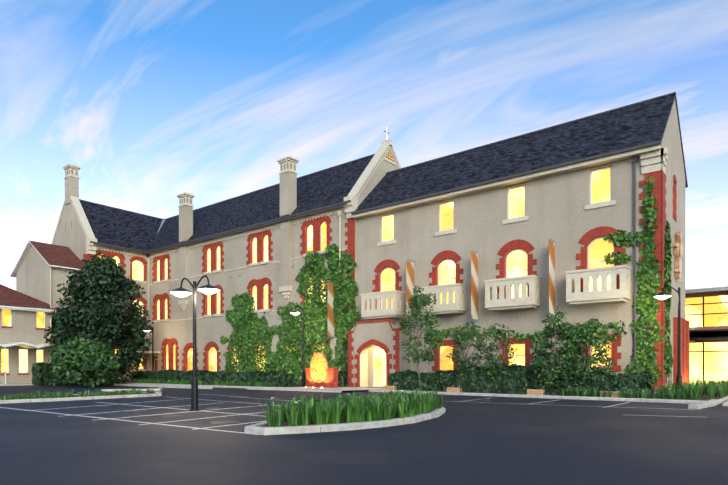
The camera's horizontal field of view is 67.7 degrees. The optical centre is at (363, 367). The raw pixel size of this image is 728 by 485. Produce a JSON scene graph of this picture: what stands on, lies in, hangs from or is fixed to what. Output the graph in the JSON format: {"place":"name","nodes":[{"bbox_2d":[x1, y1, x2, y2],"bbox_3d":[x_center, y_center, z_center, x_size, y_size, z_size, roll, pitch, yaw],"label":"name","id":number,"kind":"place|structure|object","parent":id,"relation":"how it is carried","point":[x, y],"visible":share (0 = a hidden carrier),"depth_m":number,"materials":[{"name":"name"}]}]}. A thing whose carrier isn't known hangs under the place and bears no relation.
{"place":"outdoors","nodes":[
{"label":"outdoors","id":0,"kind":"place"},
{"bbox_2d":[0,384,727,484],"bbox_3d":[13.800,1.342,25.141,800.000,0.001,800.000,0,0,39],"label":"asphalt ground","id":1,"kind":"structure","parent":0,"point":[464,441],"depth_m":9.50,"materials":[{"name":"grey asphalt"}]},
{"bbox_2d":[0,284,60,385],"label":"house","id":2,"kind":"structure","parent":1,"relation":"on","point":[24,321],"depth_m":44.01,"materials":[{"name":"paint"}]},
{"bbox_2d":[10,241,84,362],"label":"house","id":3,"kind":"structure","parent":1,"relation":"on","point":[40,271],"depth_m":47.40,"materials":[{"name":"paint"}]},
{"bbox_2d":[31,362,115,385],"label":"shrubs","id":4,"kind":"object","parent":1,"relation":"on","point":[43,374],"visible":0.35,"depth_m":40.76,"materials":[{"name":"green plant"}]},
{"bbox_2d":[48,335,120,386],"bbox_3d":[-19.532,-0.432,38.386,5.048,3.858,4.825,0,0,39],"label":"bush","id":5,"kind":"object","parent":1,"relation":"on","point":[94,363],"visible":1,"depth_m":37.44,"materials":[{"name":"green plant"}]},
{"bbox_2d":[43,251,153,383],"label":"tree","id":6,"kind":"object","parent":1,"relation":"on","point":[105,285],"visible":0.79,"depth_m":42.82,"materials":[{"name":"green plant"}]},
{"bbox_2d":[51,164,173,380],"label":"building","id":7,"kind":"structure","parent":1,"relation":"on","point":[84,230],"depth_m":51.05,"materials":[{"name":"beige paint"}]},
{"bbox_2d":[147,325,153,370],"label":"lamp post","id":8,"kind":"object","parent":1,"relation":"on","point":[152,349],"visible":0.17,"depth_m":48.04,"materials":[{"name":"black metal"}]},
{"bbox_2d":[169,275,220,410],"bbox_3d":[-5.304,-0.760,16.980,1.966,4.204,0.740,0,0,31],"label":"lamp post","id":9,"kind":"object","parent":1,"relation":"on","point":[208,288],"visible":1,"depth_m":16.93,"materials":[{"name":"black metal"}]},
{"bbox_2d":[223,363,239,374],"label":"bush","id":10,"kind":"object","parent":1,"relation":"on","point":[232,366],"visible":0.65,"depth_m":39.47,"materials":[{"name":"green plant"}]},
{"bbox_2d":[131,369,348,386],"bbox_3d":[-10.608,0.740,41.930,23.467,1.280,3.697,0,0,39],"label":"hedge","id":11,"kind":"object","parent":1,"relation":"on","point":[266,377],"depth_m":39.07,"materials":[{"name":"green plant"}]},
{"bbox_2d":[139,127,400,384],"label":"building","id":12,"kind":"structure","parent":1,"relation":"on","point":[259,244],"depth_m":43.99,"materials":[{"name":"beige paint"}]},
{"bbox_2d":[220,244,360,384],"bbox_3d":[-6.263,-3.637,40.601,15.206,10.014,0.627,0,0,39],"label":"ivy","id":13,"kind":"object","parent":12,"relation":"attached to","point":[290,362],"depth_m":39.16,"materials":[{"name":"green plant"}]},
{"bbox_2d":[327,280,334,337],"bbox_3d":[-2.178,-4.008,37.264,0.200,4.100,1.020,0,0,39],"label":"banner","id":14,"kind":"object","parent":12,"relation":"attached to","point":[331,321],"visible":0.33,"depth_m":37.11,"materials":[{"name":"fabric"}]},
{"bbox_2d":[290,306,304,386],"bbox_3d":[-4.481,-1.410,36.287,1.105,5.504,0.735,0,0,39],"label":"street lamp","id":15,"kind":"object","parent":1,"relation":"on","point":[294,312],"visible":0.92,"depth_m":36.15,"materials":[{"name":"black metal"}]},
{"bbox_2d":[0,394,691,465],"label":"parking lines","id":16,"kind":"object","parent":1,"relation":"on","point":[341,458],"visible":0.79,"depth_m":11.25,"materials":[{"name":"paint"}]},
{"bbox_2d":[0,381,727,434],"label":"kerbs and paths","id":17,"kind":"structure","parent":1,"relation":"on","point":[704,400],"depth_m":21.62,"materials":[{"name":"concrete"}]},
{"bbox_2d":[0,389,153,399],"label":"island plants","id":18,"kind":"object","parent":17,"relation":"on","point":[72,394],"visible":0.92,"depth_m":23.34,"materials":[{"name":"green plant"}]},
{"bbox_2d":[115,378,274,386],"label":"bed plants","id":19,"kind":"object","parent":17,"relation":"on","point":[215,382],"visible":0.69,"depth_m":39.64,"materials":[{"name":"green plant"}]},
{"bbox_2d":[305,352,338,387],"bbox_3d":[-2.878,0.125,34.387,2.460,2.234,1.089,0,0,39],"label":"sculpture","id":20,"kind":"object","parent":17,"relation":"on","point":[320,373],"visible":0.96,"depth_m":34.28,"materials":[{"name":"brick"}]},
{"bbox_2d":[249,388,443,426],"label":"island strap plants","id":21,"kind":"object","parent":17,"relation":"on","point":[349,408],"visible":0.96,"depth_m":12.31,"materials":[{"name":"green plant"}]},
{"bbox_2d":[399,286,440,389],"bbox_3d":[3.167,-1.645,30.269,2.429,5.882,2.250,0,0,39],"label":"birch tree","id":22,"kind":"object","parent":17,"relation":"on","point":[419,303],"visible":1,"depth_m":30.03,"materials":[{"name":"green plant"}]},
{"bbox_2d":[446,321,488,376],"bbox_3d":[5.459,-0.589,28.660,1.993,3.781,2.043,0,0,-18],"label":"shrub","id":23,"kind":"object","parent":17,"relation":"on","point":[460,339],"visible":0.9,"depth_m":28.53,"materials":[{"name":"green plant"}]},
{"bbox_2d":[479,323,518,379],"bbox_3d":[6.924,-0.487,27.552,1.895,3.573,1.869,0,0,39],"label":"shrub","id":24,"kind":"object","parent":17,"relation":"on","point":[491,347],"visible":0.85,"depth_m":27.50,"materials":[{"name":"green plant"}]},
{"bbox_2d":[558,386,681,398],"bbox_3d":[10.773,1.014,23.027,4.820,0.495,2.215,0,0,39],"label":"agapanthus bed","id":25,"kind":"object","parent":17,"relation":"on","point":[586,392],"visible":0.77,"depth_m":22.43,"materials":[{"name":"green plant"}]},
{"bbox_2d":[650,378,727,399],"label":"gable bed plants","id":26,"kind":"object","parent":17,"relation":"on","point":[694,390],"visible":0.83,"depth_m":22.89,"materials":[{"name":"green plant"}]},
{"bbox_2d":[347,319,410,387],"bbox_3d":[0.933,-0.828,34.591,4.120,4.340,1.310,0,0,39],"label":"entrance porch","id":27,"kind":"object","parent":1,"relation":"on","point":[387,336],"visible":0.9,"depth_m":34.10,"materials":[{"name":"paint"}]},
{"bbox_2d":[351,92,688,397],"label":"building wing","id":28,"kind":"structure","parent":1,"relation":"on","point":[508,207],"depth_m":29.36,"materials":[{"name":"paint"}]},
{"bbox_2d":[360,290,404,319],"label":"balcony","id":29,"kind":"structure","parent":28,"relation":"attached to","point":[369,311],"depth_m":34.06,"materials":[{"name":"beige concrete"}]},
{"bbox_2d":[406,259,416,325],"bbox_3d":[2.859,-4.608,33.236,0.200,4.100,1.020,0,0,39],"label":"banner","id":30,"kind":"object","parent":28,"relation":"attached to","point":[409,278],"visible":0.73,"depth_m":33.12,"materials":[{"name":"fabric"}]},
{"bbox_2d":[417,283,466,315],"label":"balcony","id":31,"kind":"structure","parent":28,"relation":"attached to","point":[458,306],"depth_m":31.25,"materials":[{"name":"beige concrete"}]},
{"bbox_2d":[471,250,480,322],"bbox_3d":[6.257,-4.608,30.520,0.200,4.100,1.020,0,0,39],"label":"banner","id":32,"kind":"object","parent":28,"relation":"attached to","point":[474,285],"visible":0.94,"depth_m":30.44,"materials":[{"name":"fabric"}]},
{"bbox_2d":[484,275,540,310],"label":"balcony","id":33,"kind":"structure","parent":28,"relation":"attached to","point":[509,302],"depth_m":28.74,"materials":[{"name":"beige concrete"}]},
{"bbox_2d":[399,318,626,347],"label":"ivy","id":34,"kind":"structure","parent":28,"relation":"attached to","point":[522,336],"depth_m":29.44,"materials":[{"name":"green plant"}]},
{"bbox_2d":[548,238,557,317],"bbox_3d":[9.654,-4.608,27.803,0.200,4.100,1.020,0,0,39],"label":"banner","id":35,"kind":"object","parent":28,"relation":"attached to","point":[551,277],"visible":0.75,"depth_m":27.80,"materials":[{"name":"fabric"}]},
{"bbox_2d":[565,265,630,305],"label":"balcony","id":36,"kind":"structure","parent":28,"relation":"attached to","point":[575,296],"depth_m":26.04,"materials":[{"name":"beige concrete"}]},
{"bbox_2d":[602,175,663,385],"bbox_3d":[12.750,-3.876,25.818,2.725,10.360,0.383,0,0,39],"label":"ivy","id":37,"kind":"object","parent":28,"relation":"attached to","point":[650,305],"visible":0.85,"depth_m":25.45,"materials":[{"name":"green plant"}]},
{"bbox_2d":[663,220,672,390],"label":"gable ivy","id":38,"kind":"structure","parent":28,"relation":"attached to","point":[668,359],"depth_m":25.76,"materials":[{"name":"green plant"}]},
{"bbox_2d":[673,232,682,278],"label":"bronze sculpture wall","id":39,"kind":"structure","parent":28,"relation":"attached to","point":[678,249],"depth_m":27.68,"materials":[{"name":"brown metal"}]},
{"bbox_2d":[387,364,653,396],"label":"hedge","id":40,"kind":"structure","parent":1,"relation":"on","point":[517,379],"depth_m":26.62,"materials":[{"name":"green plant"}]},
{"bbox_2d":[530,306,591,392],"bbox_3d":[9.427,-0.811,25.706,2.831,4.264,2.933,0,0,39],"label":"shrub","id":41,"kind":"object","parent":1,"relation":"on","point":[562,330],"visible":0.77,"depth_m":25.37,"materials":[{"name":"green plant"}]},
{"bbox_2d":[555,319,617,387],"bbox_3d":[10.265,-0.435,25.093,2.507,3.664,2.510,0,0,-6],"label":"shrub","id":42,"kind":"object","parent":1,"relation":"on","point":[585,332],"visible":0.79,"depth_m":24.71,"materials":[{"name":"green plant"}]},
{"bbox_2d":[653,285,681,389],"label":"street lamp","id":43,"kind":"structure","parent":1,"relation":"on","point":[662,295],"depth_m":22.65,"materials":[{"name":"black metal"}]},
{"bbox_2d":[685,286,727,383],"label":"glass building","id":44,"kind":"structure","parent":1,"relation":"on","point":[706,313],"depth_m":34.21,"materials":[{"name":"glass"}]},
{"bbox_2d":[0,0,727,342],"label":"sky","id":45,"kind":"structure","parent":0,"point":[155,102],"materials":[{"name":"blue"}]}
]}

